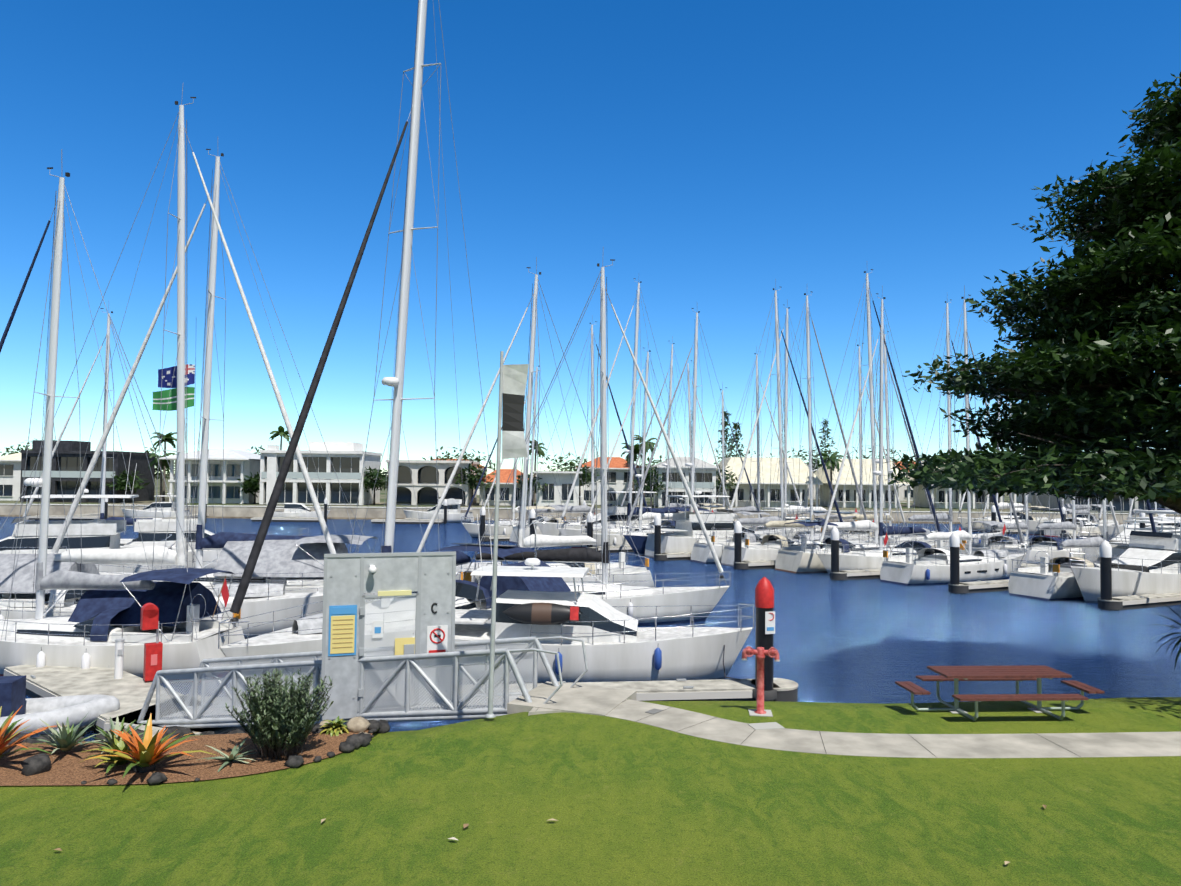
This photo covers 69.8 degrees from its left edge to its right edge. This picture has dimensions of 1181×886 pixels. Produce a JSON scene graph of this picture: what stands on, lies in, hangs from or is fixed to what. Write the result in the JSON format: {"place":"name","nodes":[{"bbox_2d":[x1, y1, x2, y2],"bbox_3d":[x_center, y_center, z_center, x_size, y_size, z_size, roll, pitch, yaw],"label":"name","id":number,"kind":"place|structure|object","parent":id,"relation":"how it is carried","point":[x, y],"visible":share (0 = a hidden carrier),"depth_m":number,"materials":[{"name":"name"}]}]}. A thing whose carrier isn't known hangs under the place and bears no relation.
{"place":"outdoors","nodes":[
{"label":"outdoors","id":0,"kind":"place"},
{"bbox_2d":[0,473,1180,885],"bbox_3d":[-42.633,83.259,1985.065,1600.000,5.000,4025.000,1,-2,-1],"label":"ground","id":1,"kind":"structure","parent":0,"point":[626,803],"depth_m":11.14,"materials":[{"name":"green plant"}]},
{"bbox_2d":[0,453,21,500],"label":"house row","id":2,"kind":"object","parent":1,"relation":"on","point":[10,472],"visible":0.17,"depth_m":133.09,"materials":[{"name":"white paint"}]},
{"bbox_2d":[20,440,154,502],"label":"charcoal house","id":3,"kind":"structure","parent":1,"relation":"on","point":[68,458],"depth_m":129.57,"materials":[{"name":"grey concrete"}]},
{"bbox_2d":[106,468,149,502],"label":"tree","id":4,"kind":"object","parent":1,"relation":"on","point":[121,483],"visible":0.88,"depth_m":129.42,"materials":[{"name":"green plant"}]},
{"bbox_2d":[151,432,176,501],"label":"palm","id":5,"kind":"object","parent":1,"relation":"on","point":[168,438],"visible":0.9,"depth_m":135.04,"materials":[{"name":"green plant"}]},
{"bbox_2d":[0,716,389,785],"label":"garden bed","id":6,"kind":"object","parent":1,"relation":"on","point":[32,767],"visible":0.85,"depth_m":12.84,"materials":[{"name":"soil"}]},
{"bbox_2d":[0,706,61,757],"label":"bromeliad","id":7,"kind":"object","parent":6,"relation":"on","point":[6,734],"visible":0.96,"depth_m":12.84,"materials":[{"name":"orange plant"}]},
{"bbox_2d":[17,716,107,752],"bbox_3d":[-8.209,4.527,13.179,1.399,0.542,1.068,0,-2,22],"label":"agave plant","id":8,"kind":"object","parent":6,"relation":"on","point":[65,738],"visible":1,"depth_m":13.15,"materials":[{"name":"green plant"}]},
{"bbox_2d":[81,731,141,775],"bbox_3d":[-7.007,4.580,12.628,1.100,0.485,1.040,1,-2,-1],"label":"green plant","id":9,"kind":"object","parent":6,"relation":"on","point":[120,745],"visible":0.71,"depth_m":12.53,"materials":[{"name":"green plant"}]},
{"bbox_2d":[83,714,152,753],"bbox_3d":[-7.400,4.551,13.222,1.051,0.514,1.092,3,-3,-45],"label":"agave plant","id":10,"kind":"object","parent":6,"relation":"on","point":[110,738],"visible":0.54,"depth_m":13.29,"materials":[{"name":"green plant"}]},
{"bbox_2d":[82,714,217,777],"bbox_3d":[-6.493,4.427,12.440,1.741,0.720,1.706,2,-3,-39],"label":"bromeliad","id":11,"kind":"object","parent":6,"relation":"on","point":[148,750],"visible":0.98,"depth_m":12.45,"materials":[{"name":"orange plant"}]},
{"bbox_2d":[198,736,255,771],"bbox_3d":[-5.469,4.739,12.833,0.942,0.401,0.929,2,-2,-23],"label":"agave plant","id":12,"kind":"object","parent":6,"relation":"on","point":[233,754],"visible":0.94,"depth_m":12.82,"materials":[{"name":"green plant"}]},
{"bbox_2d":[225,668,333,759],"bbox_3d":[-4.868,4.185,13.224,1.725,1.348,1.691,1,-2,-1],"label":"rosemary shrub","id":13,"kind":"object","parent":6,"relation":"on","point":[280,720],"visible":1,"depth_m":13.01,"materials":[{"name":"green plant"}]},
{"bbox_2d":[159,449,260,503],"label":"house","id":14,"kind":"structure","parent":1,"relation":"on","point":[223,481],"depth_m":131.29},
{"bbox_2d":[237,472,265,503],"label":"tree","id":15,"kind":"object","parent":1,"relation":"on","point":[250,483],"visible":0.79,"depth_m":129.73,"materials":[{"name":"green plant"}]},
{"bbox_2d":[0,540,570,625],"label":"cockpit covers","id":16,"kind":"object","parent":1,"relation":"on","point":[276,556],"visible":0.54,"depth_m":32.10,"materials":[{"name":"blue fabric"}]},
{"bbox_2d":[259,442,381,504],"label":"modern white house","id":17,"kind":"structure","parent":1,"relation":"on","point":[347,459],"depth_m":129.29,"materials":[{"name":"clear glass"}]},
{"bbox_2d":[364,466,388,504],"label":"tree","id":18,"kind":"object","parent":1,"relation":"on","point":[381,481],"visible":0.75,"depth_m":130.85,"materials":[{"name":"green plant"}]},
{"bbox_2d":[385,460,478,505],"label":"house","id":19,"kind":"structure","parent":1,"relation":"on","point":[426,478],"depth_m":133.00,"materials":[{"name":"white paint"}]},
{"bbox_2d":[454,462,495,504],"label":"tree","id":20,"kind":"object","parent":1,"relation":"on","point":[472,478],"visible":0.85,"depth_m":132.31,"materials":[{"name":"green plant"}]},
{"bbox_2d":[475,469,528,505],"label":"house","id":21,"kind":"structure","parent":1,"relation":"on","point":[504,477],"depth_m":134.24,"materials":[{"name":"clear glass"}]},
{"bbox_2d":[485,351,528,717],"bbox_3d":[-1.513,1.646,15.507,0.773,6.701,0.199,0,-2,12],"label":"banner pole","id":22,"kind":"object","parent":1,"relation":"on","point":[512,383],"visible":1,"depth_m":15.58,"materials":[{"name":"grey"}]},
{"bbox_2d":[534,471,582,506],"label":"house","id":23,"kind":"structure","parent":1,"relation":"on","point":[565,481],"depth_m":131.46,"materials":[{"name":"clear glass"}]},
{"bbox_2d":[0,504,1179,524],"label":"seawall","id":24,"kind":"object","parent":1,"relation":"on","point":[508,509],"visible":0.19,"depth_m":119.97,"materials":[{"name":"grey concrete"}]},
{"bbox_2d":[575,457,645,504],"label":"terracotta house","id":25,"kind":"structure","parent":1,"relation":"on","point":[619,468],"depth_m":141.67,"materials":[{"name":"white paint"}]},
{"bbox_2d":[632,465,669,506],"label":"tree","id":26,"kind":"object","parent":1,"relation":"on","point":[650,477],"visible":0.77,"depth_m":133.09,"materials":[{"name":"green plant"}]},
{"bbox_2d":[651,457,716,506],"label":"house","id":27,"kind":"structure","parent":1,"relation":"on","point":[704,484],"depth_m":133.10,"materials":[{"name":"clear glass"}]},
{"bbox_2d":[742,646,779,716],"bbox_3d":[3.188,4.439,15.869,0.700,1.245,0.420,0,-2,7],"label":"fire hydrant","id":28,"kind":"object","parent":1,"relation":"on","point":[760,653],"visible":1,"depth_m":15.81,"materials":[{"name":"metal"}]},
{"bbox_2d":[716,457,822,506],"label":"cream pavilion","id":29,"kind":"object","parent":1,"relation":"on","point":[800,476],"visible":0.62,"depth_m":140.28,"materials":[{"name":"beige concrete"}]},
{"bbox_2d":[814,459,909,507],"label":"cream pavilion","id":30,"kind":"object","parent":1,"relation":"on","point":[849,490],"visible":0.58,"depth_m":142.67,"materials":[{"name":"beige concrete"}]},
{"bbox_2d":[908,461,1015,508],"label":"cream pavilion","id":31,"kind":"object","parent":1,"relation":"on","point":[938,494],"visible":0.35,"depth_m":143.05,"materials":[{"name":"beige paint"}]},
{"bbox_2d":[895,665,1104,720],"bbox_3d":[7.789,4.737,16.177,3.665,0.766,1.785,1,-2,-4],"label":"picnic table","id":32,"kind":"object","parent":1,"relation":"on","point":[1017,674],"visible":1,"depth_m":16.06,"materials":[{"name":"brown wood"}]},
{"bbox_2d":[1031,471,1168,511],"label":"house row","id":33,"kind":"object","parent":1,"relation":"on","point":[1139,504],"visible":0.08,"depth_m":133.34,"materials":[{"name":"white concrete"}]},
{"bbox_2d":[0,517,1180,741],"bbox_3d":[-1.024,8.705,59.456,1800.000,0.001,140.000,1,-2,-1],"label":"water","id":34,"kind":"structure","parent":0,"point":[858,641],"depth_m":35.99,"materials":[{"name":"blue liquid"}]},
{"bbox_2d":[0,453,176,572],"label":"motor yacht","id":35,"kind":"object","parent":34,"relation":"on","point":[99,533],"visible":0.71,"depth_m":44.49,"materials":[{"name":"white plastic"}]},
{"bbox_2d":[21,308,192,546],"bbox_3d":[-33.243,-0.689,59.241,12.540,18.695,3.899,1,-2,-11],"label":"yacht","id":36,"kind":"object","parent":34,"relation":"in","point":[129,521],"visible":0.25,"depth_m":59.07,"materials":[{"name":"white plastic"}]},
{"bbox_2d":[0,149,244,682],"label":"yacht","id":37,"kind":"object","parent":34,"relation":"on","point":[39,640],"visible":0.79,"depth_m":26.83,"materials":[{"name":"white plastic"}]},
{"bbox_2d":[4,665,250,736],"bbox_3d":[-12.780,6.927,22.685,10.642,0.665,2.260,-1,-3,41],"label":"dock","id":38,"kind":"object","parent":34,"relation":"on","point":[129,691],"visible":0.23,"depth_m":23.21,"materials":[{"name":"grey concrete"}]},
{"bbox_2d":[0,675,119,737],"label":"inflatable dinghy","id":39,"kind":"object","parent":38,"relation":"on","point":[75,709],"visible":0.79,"depth_m":20.34,"materials":[{"name":"grey rubber"}]},
{"bbox_2d":[114,639,124,678],"bbox_3d":[-13.450,6.158,24.148,0.240,1.100,0.242,2,-3,-36],"label":"power pedestal","id":40,"kind":"object","parent":38,"relation":"on","point":[119,656],"visible":1,"depth_m":24.07,"materials":[{"name":"white paint"}]},
{"bbox_2d":[140,603,162,680],"bbox_3d":[-12.384,5.596,23.864,0.530,2.125,0.341,2,-3,-36],"label":"hose reel","id":41,"kind":"object","parent":38,"relation":"on","point":[153,651],"visible":1,"depth_m":23.73,"materials":[{"name":"red"}]},
{"bbox_2d":[104,695,245,733],"bbox_3d":[-9.639,6.920,20.801,3.088,0.600,2.660,0,-2,18],"label":"pontoon landing","id":42,"kind":"object","parent":38,"relation":"on","point":[220,730],"visible":0.12,"depth_m":19.99,"materials":[{"name":"grey"}]},
{"bbox_2d":[137,636,636,727],"bbox_3d":[-4.920,5.412,18.525,11.813,2.768,1.900,0,-2,21],"label":"gangway","id":43,"kind":"object","parent":42,"relation":"on","point":[554,694],"visible":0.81,"depth_m":17.67,"materials":[{"name":"white metal"}]},
{"bbox_2d":[320,551,455,719],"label":"security gate","id":44,"kind":"structure","parent":43,"relation":"on","point":[350,579],"depth_m":17.93,"materials":[{"name":"white metal"}]},
{"bbox_2d":[121,493,189,517],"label":"cruiser","id":45,"kind":"object","parent":34,"relation":"on","point":[150,509],"visible":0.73,"depth_m":110.33,"materials":[{"name":"white plastic"}]},
{"bbox_2d":[0,87,336,638],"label":"yacht","id":46,"kind":"object","parent":34,"relation":"on","point":[263,598],"visible":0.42,"depth_m":33.18,"materials":[{"name":"white plastic"}]},
{"bbox_2d":[152,358,195,581],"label":"signal flags","id":47,"kind":"object","parent":46,"relation":"hanging from","point":[165,377],"visible":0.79,"depth_m":35.48,"materials":[{"name":"multicoloured fabric"}]},
{"bbox_2d":[120,518,308,568],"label":"motor yacht","id":48,"kind":"object","parent":34,"relation":"on","point":[147,526],"visible":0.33,"depth_m":52.06,"materials":[{"name":"white plastic"}]},
{"bbox_2d":[51,149,391,603],"bbox_3d":[-17.208,-3.172,39.605,15.744,22.580,5.048,1,-2,-2],"label":"yacht","id":49,"kind":"object","parent":34,"relation":"on","point":[217,541],"visible":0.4,"depth_m":39.25,"materials":[{"name":"white plastic"}]},
{"bbox_2d":[273,503,330,516],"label":"cruiser","id":50,"kind":"object","parent":34,"relation":"on","point":[296,510],"visible":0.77,"depth_m":113.74,"materials":[{"name":"white plastic"}]},
{"bbox_2d":[218,0,544,689],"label":"yacht","id":51,"kind":"object","parent":34,"relation":"on","point":[303,634],"visible":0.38,"depth_m":29.12,"materials":[{"name":"white plastic"}]},
{"bbox_2d":[402,497,473,522],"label":"cruiser","id":52,"kind":"object","parent":34,"relation":"on","point":[454,514],"visible":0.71,"depth_m":111.95,"materials":[{"name":"white plastic"}]},
{"bbox_2d":[461,392,574,537],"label":"yacht","id":53,"kind":"object","parent":34,"relation":"on","point":[471,529],"visible":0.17,"depth_m":87.27,"materials":[{"name":"white plastic"}]},
{"bbox_2d":[241,678,797,701],"bbox_3d":[-1.633,7.073,23.434,15.324,0.665,1.355,1,-2,-8],"label":"finger pontoon","id":54,"kind":"object","parent":34,"relation":"on","point":[710,690],"visible":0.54,"depth_m":23.72,"materials":[{"name":"grey concrete"}]},
{"bbox_2d":[417,257,653,586],"bbox_3d":[-2.933,-0.768,44.895,13.138,18.395,4.268,1,-2,-21],"label":"yacht","id":55,"kind":"object","parent":34,"relation":"on","point":[622,567],"visible":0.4,"depth_m":44.78,"materials":[{"name":"white plastic"}]},
{"bbox_2d":[476,366,594,535],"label":"yacht","id":56,"kind":"object","parent":34,"relation":"on","point":[503,529],"visible":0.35,"depth_m":85.64,"materials":[{"name":"white plastic"}]},
{"bbox_2d":[509,321,651,543],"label":"yacht","id":57,"kind":"object","parent":34,"relation":"on","point":[579,509],"visible":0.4,"depth_m":83.32,"materials":[{"name":"white plastic"}]},
{"bbox_2d":[430,494,754,683],"bbox_3d":[0.153,4.753,27.161,10.104,6.095,3.594,0,-2,5],"label":"motor cruiser","id":58,"kind":"object","parent":34,"relation":"on","point":[620,646],"visible":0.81,"depth_m":26.03,"materials":[{"name":"white plastic"}]},
{"bbox_2d":[503,602,580,624],"bbox_3d":[-1.471,5.179,25.690,2.400,0.680,0.360,0,-22,5],"label":"kayak","id":59,"kind":"object","parent":58,"relation":"on","point":[542,613],"visible":1,"depth_m":25.56,"materials":[{"name":"black plastic"}]},
{"bbox_2d":[456,259,730,625],"bbox_3d":[0.065,-0.348,37.782,12.616,17.053,4.319,1,-2,-4],"label":"yacht","id":60,"kind":"object","parent":34,"relation":"on","point":[672,601],"visible":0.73,"depth_m":37.41,"materials":[{"name":"white plastic"}]},
{"bbox_2d":[535,473,671,535],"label":"motor boat","id":61,"kind":"object","parent":34,"relation":"on","point":[547,528],"visible":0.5,"depth_m":79.84,"materials":[{"name":"white plastic"}]},
{"bbox_2d":[557,278,712,547],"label":"yacht","id":62,"kind":"object","parent":34,"relation":"on","point":[565,531],"visible":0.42,"depth_m":77.13,"materials":[{"name":"white plastic"}]},
{"bbox_2d":[581,350,696,545],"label":"yacht","id":63,"kind":"object","parent":34,"relation":"on","point":[616,539],"visible":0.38,"depth_m":74.43,"materials":[{"name":"white plastic"}]},
{"bbox_2d":[621,336,722,520],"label":"yacht","id":64,"kind":"object","parent":34,"relation":"on","point":[666,504],"visible":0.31,"depth_m":95.73,"materials":[{"name":"white plastic"}]},
{"bbox_2d":[647,360,729,521],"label":"yacht","id":65,"kind":"object","parent":34,"relation":"on","point":[689,396],"visible":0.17,"depth_m":93.93,"materials":[{"name":"white plastic"}]},
{"bbox_2d":[622,308,772,554],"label":"yacht","id":66,"kind":"object","parent":34,"relation":"on","point":[639,541],"visible":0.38,"depth_m":71.22,"materials":[{"name":"white plastic"}]},
{"bbox_2d":[673,382,761,520],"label":"yacht","id":67,"kind":"object","parent":34,"relation":"on","point":[723,454],"visible":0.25,"depth_m":90.21,"materials":[{"name":"white plastic"}]},
{"bbox_2d":[645,467,794,557],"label":"motor boat","id":68,"kind":"object","parent":34,"relation":"on","point":[683,539],"visible":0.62,"depth_m":67.48,"materials":[{"name":"white plastic"}]},
{"bbox_2d":[734,521,741,569],"bbox_3d":[10.287,7.867,59.061,0.530,4.882,0.522,1,-2,-1],"label":"pile","id":69,"kind":"object","parent":34,"relation":"in","point":[737,539],"visible":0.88,"depth_m":58.89,"materials":[{"name":"black"}]},
{"bbox_2d":[700,353,806,525],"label":"yacht","id":70,"kind":"object","parent":34,"relation":"on","point":[759,485],"visible":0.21,"depth_m":88.61,"materials":[{"name":"white plastic"}]},
{"bbox_2d":[733,560,775,569],"bbox_3d":[16.625,8.758,62.060,14.574,0.665,1.109,2,-2,-26],"label":"finger","id":71,"kind":"object","parent":34,"relation":"on","point":[762,564],"visible":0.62,"depth_m":59.23},
{"bbox_2d":[752,577,776,700],"bbox_3d":[4.889,6.327,23.791,0.700,5.120,0.689,1,-2,-1],"label":"pile","id":72,"kind":"object","parent":34,"relation":"in","point":[765,611],"visible":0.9,"depth_m":23.61,"materials":[{"name":"black"}]},
{"bbox_2d":[690,287,847,563],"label":"yacht","id":73,"kind":"object","parent":34,"relation":"on","point":[701,553],"visible":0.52,"depth_m":66.37,"materials":[{"name":"white plastic"}]},
{"bbox_2d":[729,299,857,528],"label":"yacht","id":74,"kind":"object","parent":34,"relation":"on","point":[785,388],"visible":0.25,"depth_m":84.78,"materials":[{"name":"white plastic"}]},
{"bbox_2d":[721,291,872,566],"bbox_3d":[16.285,-1.423,64.266,13.574,21.620,3.881,2,-2,-26],"label":"yacht","id":75,"kind":"object","parent":34,"relation":"on","point":[768,548],"visible":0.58,"depth_m":63.69,"materials":[{"name":"white plastic"}]},
{"bbox_2d":[750,485,854,538],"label":"boat","id":76,"kind":"object","parent":34,"relation":"on","point":[793,517],"visible":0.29,"depth_m":80.46,"materials":[{"name":"white plastic"}]},
{"bbox_2d":[831,527,838,579],"bbox_3d":[15.455,7.716,53.480,0.530,4.860,0.522,1,-2,-1],"label":"pile","id":77,"kind":"object","parent":34,"relation":"in","point":[834,549],"visible":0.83,"depth_m":53.31,"materials":[{"name":"black"}]},
{"bbox_2d":[795,343,907,533],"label":"yacht","id":78,"kind":"object","parent":34,"relation":"on","point":[833,517],"visible":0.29,"depth_m":79.32,"materials":[{"name":"white plastic"}]},
{"bbox_2d":[830,569,880,579],"bbox_3d":[21.793,8.597,56.480,14.574,0.665,1.109,2,-2,-26],"label":"finger","id":79,"kind":"object","parent":34,"relation":"on","point":[857,574],"visible":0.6,"depth_m":53.76},
{"bbox_2d":[775,269,943,573],"bbox_3d":[20.002,-1.957,60.858,14.446,22.529,3.765,2,-2,-23],"label":"yacht","id":80,"kind":"object","parent":34,"relation":"on","point":[803,558],"visible":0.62,"depth_m":59.88,"materials":[{"name":"white plastic"}]},
{"bbox_2d":[821,325,937,540],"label":"yacht","id":81,"kind":"object","parent":34,"relation":"on","point":[855,536],"visible":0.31,"depth_m":77.25,"materials":[{"name":"white plastic"}]},
{"bbox_2d":[816,293,964,575],"bbox_3d":[20.515,-0.831,58.161,12.657,20.016,3.627,2,-2,-25],"label":"yacht","id":82,"kind":"object","parent":34,"relation":"on","point":[869,559],"visible":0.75,"depth_m":57.54,"materials":[{"name":"white plastic"}]},
{"bbox_2d":[871,301,1002,550],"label":"yacht","id":83,"kind":"object","parent":34,"relation":"on","point":[920,518],"visible":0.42,"depth_m":73.88,"materials":[{"name":"white plastic"}]},
{"bbox_2d":[880,285,1026,585],"bbox_3d":[23.935,-0.623,54.803,12.308,19.400,3.683,2,-2,-26],"label":"yacht","id":84,"kind":"object","parent":34,"relation":"on","point":[929,568],"visible":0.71,"depth_m":53.22,"materials":[{"name":"white plastic"}]},
{"bbox_2d":[949,532,959,593],"bbox_3d":[20.623,7.503,47.902,0.530,4.964,0.522,1,-2,-1],"label":"pile","id":85,"kind":"object","parent":34,"relation":"in","point":[954,539],"visible":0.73,"depth_m":47.74,"materials":[{"name":"black"}]},
{"bbox_2d":[948,579,1008,593],"bbox_3d":[26.961,8.435,50.900,14.574,0.665,1.109,2,-2,-26],"label":"finger","id":86,"kind":"object","parent":34,"relation":"on","point":[978,586],"visible":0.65,"depth_m":48.27},
{"bbox_2d":[958,399,1048,531],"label":"yacht","id":87,"kind":"object","parent":34,"relation":"on","point":[964,521],"visible":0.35,"depth_m":106.08,"materials":[{"name":"white plastic"}]},
{"bbox_2d":[962,342,1068,555],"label":"yacht","id":88,"kind":"object","parent":34,"relation":"on","point":[989,544],"visible":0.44,"depth_m":66.49,"materials":[{"name":"white plastic"}]},
{"bbox_2d":[982,403,1050,532],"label":"yacht","id":89,"kind":"object","parent":34,"relation":"on","point":[1019,518],"visible":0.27,"depth_m":104.00,"materials":[{"name":"white plastic"}]},
{"bbox_2d":[999,452,1119,564],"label":"yacht","id":90,"kind":"object","parent":34,"relation":"on","point":[1033,548],"visible":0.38,"depth_m":63.90,"materials":[{"name":"white plastic"}]},
{"bbox_2d":[1022,404,1118,534],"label":"yacht","id":91,"kind":"object","parent":34,"relation":"on","point":[1033,524],"visible":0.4,"depth_m":101.40,"materials":[{"name":"white plastic"}]},
{"bbox_2d":[1044,498,1114,536],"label":"yacht","id":92,"kind":"object","parent":34,"relation":"on","point":[1094,528],"visible":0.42,"depth_m":97.30,"materials":[{"name":"white plastic"}]},
{"bbox_2d":[1008,497,1155,600],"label":"yacht","id":93,"kind":"object","parent":34,"relation":"on","point":[1053,579],"visible":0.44,"depth_m":46.71,"materials":[{"name":"white plastic"}]},
{"bbox_2d":[1099,540,1111,609],"bbox_3d":[25.791,7.343,42.322,0.530,4.960,0.522,1,-2,-1],"label":"pile","id":94,"kind":"object","parent":34,"relation":"in","point":[1105,548],"visible":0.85,"depth_m":42.17,"materials":[{"name":"black"}]},
{"bbox_2d":[1069,510,1180,602],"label":"motor yacht","id":95,"kind":"object","parent":34,"relation":"on","point":[1147,563],"visible":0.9,"depth_m":45.01,"materials":[{"name":"white plastic"}]},
{"bbox_2d":[1078,514,1180,563],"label":"boat","id":96,"kind":"object","parent":34,"relation":"on","point":[1092,559],"visible":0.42,"depth_m":62.02,"materials":[{"name":"white plastic"}]},
{"bbox_2d":[1098,497,1177,539],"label":"yacht","id":97,"kind":"object","parent":34,"relation":"on","point":[1111,530],"visible":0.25,"depth_m":93.91,"materials":[{"name":"white plastic"}]},
{"bbox_2d":[1097,593,1180,609],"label":"finger","id":98,"kind":"object","parent":34,"relation":"on","point":[1127,602],"visible":0.88,"depth_m":42.99},
{"bbox_2d":[1109,501,1180,559],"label":"boat","id":99,"kind":"object","parent":34,"relation":"on","point":[1118,551],"visible":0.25,"depth_m":58.41,"materials":[{"name":"white plastic"}]},
{"bbox_2d":[0,0,1180,474],"label":"sky","id":100,"kind":"structure","parent":0,"point":[724,154],"materials":[{"name":"blue"}]},
{"bbox_2d":[528,699,1180,757],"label":"foot path","id":101,"kind":"structure","parent":0,"point":[773,735],"depth_m":14.28,"materials":[{"name":"concrete"}]},
{"bbox_2d":[885,72,1180,513],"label":"fig tree","id":102,"kind":"object","parent":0,"point":[1148,246],"depth_m":20.78,"materials":[{"name":"green plant"}]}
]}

